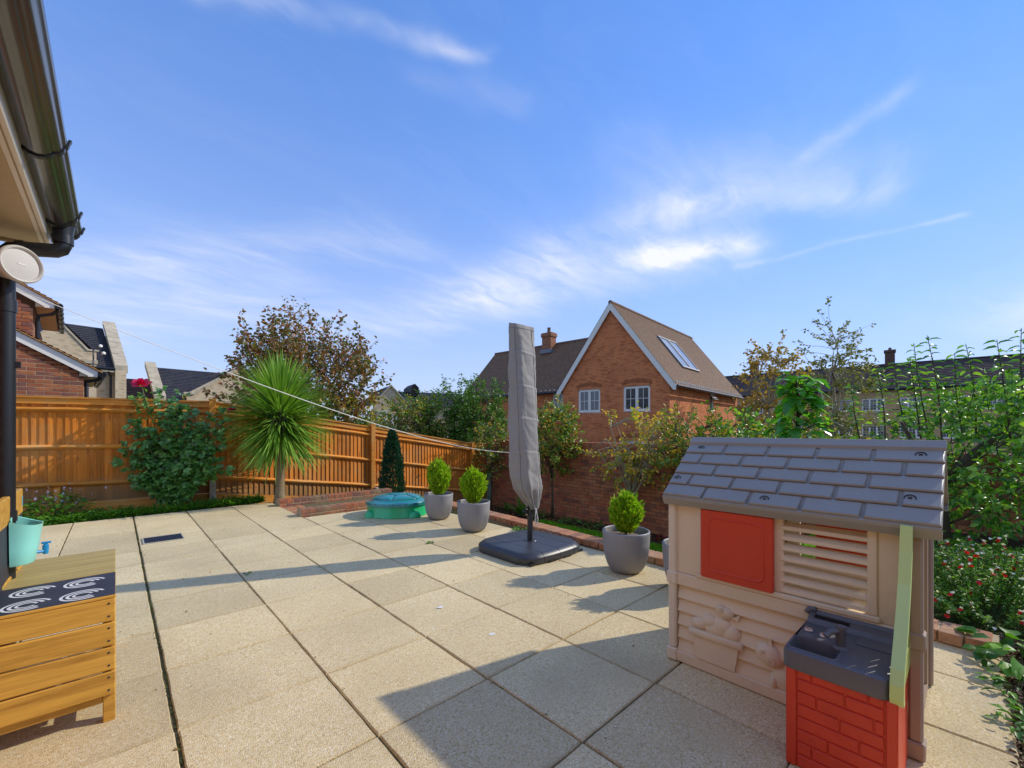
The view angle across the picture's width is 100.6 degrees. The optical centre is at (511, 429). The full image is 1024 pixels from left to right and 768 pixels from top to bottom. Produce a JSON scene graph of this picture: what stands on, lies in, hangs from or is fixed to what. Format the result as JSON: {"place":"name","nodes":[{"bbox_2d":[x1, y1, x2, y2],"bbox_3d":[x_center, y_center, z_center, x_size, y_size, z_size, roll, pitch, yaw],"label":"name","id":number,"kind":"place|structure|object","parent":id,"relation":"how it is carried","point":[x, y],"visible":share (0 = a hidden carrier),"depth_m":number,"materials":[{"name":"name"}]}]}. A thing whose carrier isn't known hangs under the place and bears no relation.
{"place":"outdoors","nodes":[
{"label":"outdoors","id":0,"kind":"place"},
{"bbox_2d":[40,321,127,397],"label":"pale brick house","id":1,"kind":"structure","parent":0,"point":[79,342],"depth_m":26.80,"materials":[{"name":"brick"}]},
{"bbox_2d":[92,344,105,365],"bbox_3d":[-8.609,-1.517,8.853,0.213,0.495,0.085,0,0,-27],"label":"floodlight","id":2,"kind":"object","parent":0,"point":[101,346],"visible":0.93,"depth_m":8.83,"materials":[{"name":"white paint"}]},
{"bbox_2d":[31,493,310,525],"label":"back bed soil","id":3,"kind":"structure","parent":0,"point":[147,508],"depth_m":6.80,"materials":[{"name":"brown soil"}]},
{"bbox_2d":[16,282,106,396],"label":"brick house","id":4,"kind":"structure","parent":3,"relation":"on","point":[36,375],"depth_m":8.38,"materials":[{"name":"red brick"}]},
{"bbox_2d":[22,483,106,519],"bbox_3d":[-6.597,1.048,6.158,0.845,0.507,0.894,0,0,-13],"label":"flowering herb","id":5,"kind":"object","parent":3,"relation":"on","point":[52,509],"visible":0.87,"depth_m":6.09,"materials":[{"name":"green plant"}]},
{"bbox_2d":[16,395,215,516],"bbox_3d":[-7.828,0.419,5.901,6.110,1.962,0.234,0,0,-34],"label":"wooden fence","id":6,"kind":"object","parent":3,"relation":"on","point":[74,442],"visible":0.58,"depth_m":6.69,"materials":[{"name":"brown wood"}]},
{"bbox_2d":[22,496,263,525],"bbox_3d":[-6.142,1.246,6.389,4.229,0.142,0.824,0,0,-43],"label":"ground cover","id":7,"kind":"object","parent":3,"relation":"on","point":[78,516],"visible":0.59,"depth_m":6.09,"materials":[{"name":"green plant"}]},
{"bbox_2d":[110,378,237,505],"bbox_3d":[-5.478,0.229,7.042,1.906,2.154,0.736,0,0,-3],"label":"rose bush","id":8,"kind":"object","parent":3,"relation":"on","point":[172,473],"visible":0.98,"depth_m":6.94,"materials":[{"name":"green plant"}]},
{"bbox_2d":[93,493,264,518],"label":"verge grass","id":9,"kind":"structure","parent":3,"relation":"on","point":[223,502],"depth_m":6.87,"materials":[{"name":"green plant"}]},
{"bbox_2d":[145,361,256,404],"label":"pale brick house","id":10,"kind":"structure","parent":0,"point":[191,382],"depth_m":31.75,"materials":[{"name":"brick"}]},
{"bbox_2d":[367,384,463,436],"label":"pale brick house","id":11,"kind":"structure","parent":0,"point":[390,391],"depth_m":43.77,"materials":[{"name":"brick"}]},
{"bbox_2d":[487,473,490,500],"bbox_3d":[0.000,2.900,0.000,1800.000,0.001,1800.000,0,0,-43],"label":"ground","id":12,"kind":"structure","parent":0,"point":[489,492],"depth_m":20.22,"materials":[{"name":"green"}]},
{"bbox_2d":[126,379,153,398],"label":"garage block","id":13,"kind":"structure","parent":12,"relation":"on","point":[131,390],"depth_m":30.45,"materials":[{"name":"tile"}]},
{"bbox_2d":[201,296,395,423],"bbox_3d":[-7.244,-1.119,15.008,6.130,7.259,5.762,0,0,-43],"label":"copper tree","id":14,"kind":"object","parent":12,"relation":"on","point":[274,344],"visible":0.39,"depth_m":14.25,"materials":[{"name":"brown plant"}]},
{"bbox_2d":[302,395,388,428],"bbox_3d":[-6.100,0.639,15.234,3.880,3.722,3.482,0,0,-43],"label":"green tree","id":15,"kind":"object","parent":12,"relation":"on","point":[359,422],"visible":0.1,"depth_m":14.64,"materials":[{"name":"green plant"}]},
{"bbox_2d":[320,392,401,427],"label":"maple sapling","id":16,"kind":"object","parent":12,"relation":"on","point":[370,412],"visible":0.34,"depth_m":14.50,"materials":[{"name":"green plant"}]},
{"bbox_2d":[377,389,448,438],"bbox_3d":[-3.124,0.651,13.775,2.412,3.898,2.462,0,0,-25],"label":"laurel shrub","id":17,"kind":"object","parent":12,"relation":"on","point":[404,415],"visible":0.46,"depth_m":13.36,"materials":[{"name":"green plant"}]},
{"bbox_2d":[406,374,485,442],"bbox_3d":[-2.247,0.385,14.195,2.610,4.430,2.375,0,0,-14],"label":"laurel shrub","id":18,"kind":"object","parent":12,"relation":"on","point":[451,410],"visible":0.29,"depth_m":13.73,"materials":[{"name":"green plant"}]},
{"bbox_2d":[441,373,508,476],"bbox_3d":[-1.151,0.310,14.054,2.394,4.579,2.394,0,0,-8],"label":"laurel shrub","id":19,"kind":"object","parent":12,"relation":"on","point":[472,404],"visible":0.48,"depth_m":13.76,"materials":[{"name":"green plant"}]},
{"bbox_2d":[699,405,778,437],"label":"bush","id":20,"kind":"object","parent":12,"relation":"on","point":[759,425],"visible":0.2,"depth_m":8.16,"materials":[{"name":"green plant"}]},
{"bbox_2d":[491,440,1023,548],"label":"garden wall","id":21,"kind":"structure","parent":12,"relation":"on","point":[582,492],"depth_m":9.77,"materials":[{"name":"brick"}]},
{"bbox_2d":[730,329,818,436],"bbox_3d":[13.336,-0.998,21.856,3.952,7.809,3.988,0,0,-43],"label":"birch tree","id":22,"kind":"object","parent":12,"relation":"on","point":[769,402],"visible":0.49,"depth_m":21.81,"materials":[{"name":"green plant"}]},
{"bbox_2d":[757,412,855,438],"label":"hedge bush","id":23,"kind":"object","parent":12,"relation":"on","point":[771,426],"visible":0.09,"depth_m":15.71,"materials":[{"name":"green plant"}]},
{"bbox_2d":[777,427,871,438],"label":"hedge bush","id":24,"kind":"object","parent":12,"relation":"on","point":[818,437],"depth_m":11.02,"materials":[{"name":"green plant"}]},
{"bbox_2d":[786,296,898,438],"bbox_3d":[17.544,-2.084,22.927,4.760,9.976,4.730,0,0,37],"label":"birch tree","id":25,"kind":"object","parent":12,"relation":"on","point":[838,379],"visible":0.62,"depth_m":22.61,"materials":[{"name":"green plant"}]},
{"bbox_2d":[725,348,1023,453],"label":"apartment block","id":26,"kind":"structure","parent":12,"relation":"on","point":[988,363],"depth_m":44.02,"materials":[{"name":"brick"}]},
{"bbox_2d":[832,400,852,411],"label":"window","id":27,"kind":"structure","parent":26,"relation":"in","point":[841,402],"depth_m":46.63,"materials":[{"name":"white glass"}]},
{"bbox_2d":[833,425,852,437],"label":"window","id":28,"kind":"structure","parent":26,"relation":"in","point":[849,433],"depth_m":46.45,"materials":[{"name":"white glass"}]},
{"bbox_2d":[862,425,883,437],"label":"window","id":29,"kind":"structure","parent":26,"relation":"in","point":[875,429],"depth_m":44.98,"materials":[{"name":"white glass"}]},
{"bbox_2d":[862,398,884,411],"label":"window","id":30,"kind":"structure","parent":26,"relation":"in","point":[869,402],"depth_m":45.02,"materials":[{"name":"white glass"}]},
{"bbox_2d":[900,425,924,437],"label":"window","id":31,"kind":"structure","parent":26,"relation":"in","point":[910,429],"depth_m":42.92,"materials":[{"name":"white glass"}]},
{"bbox_2d":[900,397,924,410],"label":"window","id":32,"kind":"structure","parent":26,"relation":"in","point":[908,404],"depth_m":43.14,"materials":[{"name":"white glass"}]},
{"bbox_2d":[942,425,968,438],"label":"window","id":33,"kind":"structure","parent":26,"relation":"in","point":[945,436],"depth_m":41.31,"materials":[{"name":"white glass"}]},
{"bbox_2d":[990,399,1016,408],"bbox_3d":[44.920,-2.545,38.955,1.950,1.350,0.110,0,0,42],"label":"window","id":34,"kind":"structure","parent":26,"relation":"in","point":[992,402],"depth_m":39.13,"materials":[{"name":"white glass"}]},
{"bbox_2d":[856,427,905,439],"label":"hedge bush","id":35,"kind":"object","parent":12,"relation":"on","point":[871,433],"depth_m":9.86,"materials":[{"name":"green plant"}]},
{"bbox_2d":[0,497,1023,767],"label":"patio","id":36,"kind":"structure","parent":0,"point":[298,655],"depth_m":2.32,"materials":[{"name":"stone"}]},
{"bbox_2d":[0,0,84,673],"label":"house","id":37,"kind":"structure","parent":36,"relation":"on","point":[40,215],"depth_m":1.68,"materials":[{"name":"plastic"}]},
{"bbox_2d":[0,245,43,283],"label":"outdoor speaker","id":38,"kind":"object","parent":37,"relation":"attached to","point":[21,264],"visible":1,"depth_m":2.02},
{"bbox_2d":[16,289,508,452],"bbox_3d":[-0.944,-0.089,6.605,0.081,1.329,9.613,0,0,20],"label":"clothes line","id":39,"kind":"object","parent":37,"relation":"attached to","point":[242,377],"visible":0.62,"depth_m":3.39,"materials":[{"name":"white fabric"}]},
{"bbox_2d":[0,488,115,734],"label":"mud kitchen","id":40,"kind":"object","parent":36,"relation":"on","point":[44,597],"visible":0.99,"depth_m":1.82,"materials":[{"name":"brown wood"}]},
{"bbox_2d":[2,565,22,588],"bbox_3d":[-2.520,0.719,2.027,0.185,0.022,0.440,0,0,-41],"label":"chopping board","id":41,"kind":"object","parent":40,"relation":"on","point":[10,577],"visible":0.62,"depth_m":2.05,"materials":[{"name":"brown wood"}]},
{"bbox_2d":[9,516,51,567],"bbox_3d":[-2.401,0.544,2.123,0.128,0.232,0.197,0,0,-43],"label":"bucket","id":42,"kind":"object","parent":40,"relation":"attached to","point":[24,536],"visible":0.99,"depth_m":2.06,"materials":[{"name":"teal plastic"}]},
{"bbox_2d":[142,533,184,544],"bbox_3d":[-4.118,1.294,5.020,0.372,0.011,0.360,0,0,-43],"label":"drain grate","id":43,"kind":"object","parent":36,"relation":"on","point":[161,538],"visible":1,"depth_m":5.01,"materials":[{"name":"metal"}]},
{"bbox_2d":[211,349,338,503],"bbox_3d":[-4.141,-0.025,7.577,2.145,2.858,2.166,0,0,-43],"label":"cordyline palm","id":44,"kind":"object","parent":36,"relation":"on","point":[279,436],"visible":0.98,"depth_m":7.26,"materials":[{"name":"green plant"}]},
{"bbox_2d":[281,505,304,514],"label":"brick steps","id":45,"kind":"structure","parent":36,"relation":"on","point":[292,509],"depth_m":6.99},
{"bbox_2d":[297,500,366,517],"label":"dwarf brick wall","id":46,"kind":"structure","parent":36,"relation":"on","point":[310,511],"depth_m":6.60,"materials":[{"name":"red brick"}]},
{"bbox_2d":[276,488,391,506],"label":"dwarf brick wall","id":47,"kind":"structure","parent":36,"relation":"on","point":[301,500],"depth_m":7.69,"materials":[{"name":"red brick"}]},
{"bbox_2d":[112,512,633,749],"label":"leaf litter","id":48,"kind":"object","parent":36,"relation":"on","point":[315,656],"visible":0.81,"depth_m":3.54,"materials":[{"name":"brown plant"}]},
{"bbox_2d":[364,492,426,518],"bbox_3d":[-1.760,1.140,6.600,0.952,0.320,0.989,0,0,0],"label":"turtle sandpit","id":49,"kind":"object","parent":36,"relation":"on","point":[398,505],"visible":0.98,"depth_m":6.21,"materials":[{"name":"green plastic"}]},
{"bbox_2d":[424,491,452,519],"bbox_3d":[-1.064,1.115,6.167,0.415,0.370,0.415,0,0,26],"label":"planter","id":50,"kind":"object","parent":36,"relation":"on","point":[438,507],"visible":0.92,"depth_m":6.01,"materials":[{"name":"grey ceramic"}]},
{"bbox_2d":[425,456,451,494],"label":"dwarf conifer","id":51,"kind":"object","parent":50,"relation":"in","point":[438,474],"visible":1,"depth_m":6.07,"materials":[{"name":"green plant"}]},
{"bbox_2d":[457,499,489,531],"bbox_3d":[-0.494,1.111,5.452,0.423,0.377,0.423,0,0,-5],"label":"planter","id":52,"kind":"object","parent":36,"relation":"on","point":[472,517],"visible":0.88,"depth_m":5.29,"materials":[{"name":"grey ceramic"}]},
{"bbox_2d":[459,465,487,503],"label":"dwarf conifer","id":53,"kind":"object","parent":52,"relation":"in","point":[473,485],"visible":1,"depth_m":5.36,"materials":[{"name":"green plant"}]},
{"bbox_2d":[511,526,526,530],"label":"weed plant","id":54,"kind":"object","parent":36,"relation":"on","point":[519,529],"visible":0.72,"depth_m":5.38,"materials":[{"name":"green plant"}]},
{"bbox_2d":[478,323,582,566],"bbox_3d":[0.181,0.082,4.571,0.900,2.431,0.901,0,0,-43],"label":"parasol","id":55,"kind":"object","parent":36,"relation":"on","point":[530,546],"visible":1,"depth_m":4.47,"materials":[{"name":"fabric"}]},
{"bbox_2d":[133,510,1020,767],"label":"paving joint","id":56,"kind":"object","parent":36,"relation":"on","point":[177,744],"visible":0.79,"depth_m":2.27,"materials":[{"name":"grey concrete"}]},
{"bbox_2d":[602,525,649,574],"bbox_3d":[1.047,1.111,3.901,0.423,0.377,0.423,0,0,3],"label":"planter","id":57,"kind":"object","parent":36,"relation":"on","point":[628,554],"visible":0.88,"depth_m":3.74,"materials":[{"name":"grey ceramic"}]},
{"bbox_2d":[607,489,646,534],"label":"dwarf conifer","id":58,"kind":"object","parent":57,"relation":"in","point":[626,512],"visible":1,"depth_m":3.82,"materials":[{"name":"green plant"}]},
{"bbox_2d":[662,538,668,576],"bbox_3d":[1.436,1.111,3.431,0.423,0.377,0.423,0,0,22],"label":"planter","id":59,"kind":"object","parent":36,"relation":"on","point":[665,547],"visible":0.16,"depth_m":3.42,"materials":[{"name":"grey ceramic"}]},
{"bbox_2d":[451,502,999,657],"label":"brick kerb","id":60,"kind":"structure","parent":36,"relation":"on","point":[946,632],"depth_m":4.57,"materials":[{"name":"brown brick"}]},
{"bbox_2d":[662,437,948,767],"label":"playhouse","id":61,"kind":"object","parent":36,"relation":"on","point":[830,645],"visible":1,"depth_m":1.92,"materials":[{"name":"plastic"}]},
{"bbox_2d":[0,0,1023,422],"label":"sky","id":62,"kind":"structure","parent":0,"point":[440,176],"materials":[{"name":"blue"}]},
{"bbox_2d":[490,506,565,520],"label":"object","id":63,"kind":"structure","parent":0,"point":[516,514],"depth_m":11.16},
{"bbox_2d":[216,402,487,502],"bbox_3d":[-2.983,0.878,10.058,0.234,2.741,6.758,0,0,43],"label":"wooden fence","id":64,"kind":"object","parent":63,"relation":"on","point":[354,463],"visible":0.45,"depth_m":9.44,"materials":[{"name":"brown wood"}]},
{"bbox_2d":[377,426,406,491],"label":"columnar conifer","id":65,"kind":"object","parent":63,"relation":"on","point":[392,446],"visible":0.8,"depth_m":8.82,"materials":[{"name":"green plant"}]},
{"bbox_2d":[469,409,508,506],"bbox_3d":[-0.568,0.832,11.856,1.166,2.739,1.308,0,0,4],"label":"corner shrub","id":66,"kind":"object","parent":63,"relation":"on","point":[488,452],"visible":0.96,"depth_m":11.89,"materials":[{"name":"green plant"}]},
{"bbox_2d":[501,500,513,510],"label":"strap leaved plant","id":67,"kind":"object","parent":63,"relation":"on","point":[506,505],"visible":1,"depth_m":11.21,"materials":[{"name":"green plant"}]},
{"bbox_2d":[508,496,525,514],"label":"strap leaved plant","id":68,"kind":"object","parent":63,"relation":"on","point":[520,507],"visible":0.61,"depth_m":10.69,"materials":[{"name":"green plant"}]},
{"bbox_2d":[533,509,549,517],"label":"wall foot plant","id":69,"kind":"object","parent":63,"relation":"on","point":[544,511],"depth_m":10.40,"materials":[{"name":"green plant"}]},
{"bbox_2d":[537,394,586,518],"bbox_3d":[0.991,0.661,10.277,1.715,3.041,1.543,0,0,3],"label":"young tree","id":70,"kind":"object","parent":63,"relation":"on","point":[546,447],"visible":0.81,"depth_m":10.07,"materials":[{"name":"green plant"}]},
{"bbox_2d":[464,300,743,466],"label":"brick house","id":71,"kind":"structure","parent":0,"point":[621,360],"depth_m":22.72,"materials":[{"name":"brick"}]},
{"bbox_2d":[553,393,562,411],"bbox_3d":[2.812,-1.580,25.590,0.772,1.200,0.095,0,0,44],"label":"window","id":72,"kind":"structure","parent":71,"relation":"in","point":[561,395],"depth_m":25.59,"materials":[{"name":"white glass"}]},
{"bbox_2d":[579,389,600,413],"bbox_3d":[4.187,-1.565,22.979,1.475,1.430,0.110,0,0,42],"label":"window","id":73,"kind":"structure","parent":71,"relation":"in","point":[589,400],"depth_m":22.97,"materials":[{"name":"clear glass"}]},
{"bbox_2d":[619,441,651,443],"bbox_3d":[6.173,1.430,21.228,1.800,1.940,0.064,0,0,42],"label":"window","id":74,"kind":"structure","parent":71,"relation":"in","point":[619,441],"depth_m":21.18,"materials":[{"name":"glass"}]},
{"bbox_2d":[624,385,650,411],"bbox_3d":[6.217,-1.565,21.158,1.528,1.450,0.110,0,0,42],"label":"window","id":75,"kind":"structure","parent":71,"relation":"in","point":[632,394],"depth_m":21.13,"materials":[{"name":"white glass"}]},
{"bbox_2d":[710,393,717,412],"bbox_3d":[11.654,-1.525,24.603,0.352,1.150,0.900,0,0,42],"label":"window","id":76,"kind":"structure","parent":71,"relation":"in","point":[712,396],"depth_m":24.68,"materials":[{"name":"glass"}]},
{"bbox_2d":[534,519,1023,609],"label":"lawn grass","id":77,"kind":"structure","parent":0,"point":[655,547],"depth_m":4.91,"materials":[{"name":"green plant"}]},
{"bbox_2d":[551,524,1023,646],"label":"lawn","id":78,"kind":"structure","parent":0,"point":[996,623],"depth_m":3.03,"materials":[{"name":"green plant"}]},
{"bbox_2d":[761,371,841,438],"bbox_3d":[3.771,0.363,5.582,1.028,2.276,1.027,0,0,-43],"label":"leaved tree","id":79,"kind":"object","parent":78,"relation":"on","point":[791,404],"visible":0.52,"depth_m":5.47,"materials":[{"name":"green plant"}]},
{"bbox_2d":[934,531,1023,636],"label":"sage bush","id":80,"kind":"object","parent":78,"relation":"on","point":[949,570],"visible":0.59,"depth_m":3.03,"materials":[{"name":"green plant"}]},
{"bbox_2d":[552,518,1023,549],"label":"wall bed soil","id":81,"kind":"structure","parent":0,"point":[1012,543],"depth_m":5.33,"materials":[{"name":"brown soil"}]},
{"bbox_2d":[558,516,581,524],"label":"wall foot plant","id":82,"kind":"object","parent":81,"relation":"on","point":[567,519],"depth_m":9.65,"materials":[{"name":"green plant"}]},
{"bbox_2d":[491,503,667,543],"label":"fallen leaves","id":83,"kind":"object","parent":81,"relation":"on","point":[562,519],"visible":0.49,"depth_m":10.07,"materials":[{"name":"brown plant"}]},
{"bbox_2d":[581,519,606,528],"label":"wall foot plant","id":84,"kind":"object","parent":81,"relation":"on","point":[594,526],"depth_m":9.31,"materials":[{"name":"green plant"}]},
{"bbox_2d":[574,401,687,496],"bbox_3d":[2.430,0.782,8.787,1.865,2.802,2.120,0,0,-11],"label":"young tree","id":85,"kind":"object","parent":81,"relation":"on","point":[629,468],"visible":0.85,"depth_m":8.48,"materials":[{"name":"green plant"}]},
{"bbox_2d":[656,533,665,540],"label":"heuchera plant","id":86,"kind":"object","parent":81,"relation":"on","point":[658,537],"visible":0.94,"depth_m":8.20,"materials":[{"name":"red plant"}]},
{"bbox_2d":[643,400,763,490],"bbox_3d":[3.321,0.817,7.632,1.531,2.666,1.990,0,0,-12],"label":"bush","id":87,"kind":"object","parent":81,"relation":"on","point":[676,434],"visible":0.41,"depth_m":7.60,"materials":[{"name":"green plant"}]},
{"bbox_2d":[843,328,1023,556],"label":"pear tree","id":88,"kind":"object","parent":81,"relation":"on","point":[969,411],"visible":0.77,"depth_m":4.51,"materials":[{"name":"green plant"}]},
{"bbox_2d":[997,632,1023,766],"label":"side bed soil","id":89,"kind":"structure","parent":0,"point":[1021,702],"depth_m":2.03,"materials":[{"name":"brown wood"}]},
{"bbox_2d":[954,625,1023,681],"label":"lady mantle plant","id":90,"kind":"object","parent":89,"relation":"on","point":[991,650],"visible":0.94,"depth_m":2.34,"materials":[{"name":"green plant"}]},
{"bbox_2d":[974,667,1023,704],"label":"weed plant","id":91,"kind":"object","parent":89,"relation":"on","point":[998,680],"visible":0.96,"depth_m":2.10,"materials":[{"name":"green plant"}]},
{"bbox_2d":[982,701,1023,744],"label":"weed plant","id":92,"kind":"object","parent":89,"relation":"on","point":[1019,734],"visible":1,"depth_m":1.87,"materials":[{"name":"green plant"}]}
]}

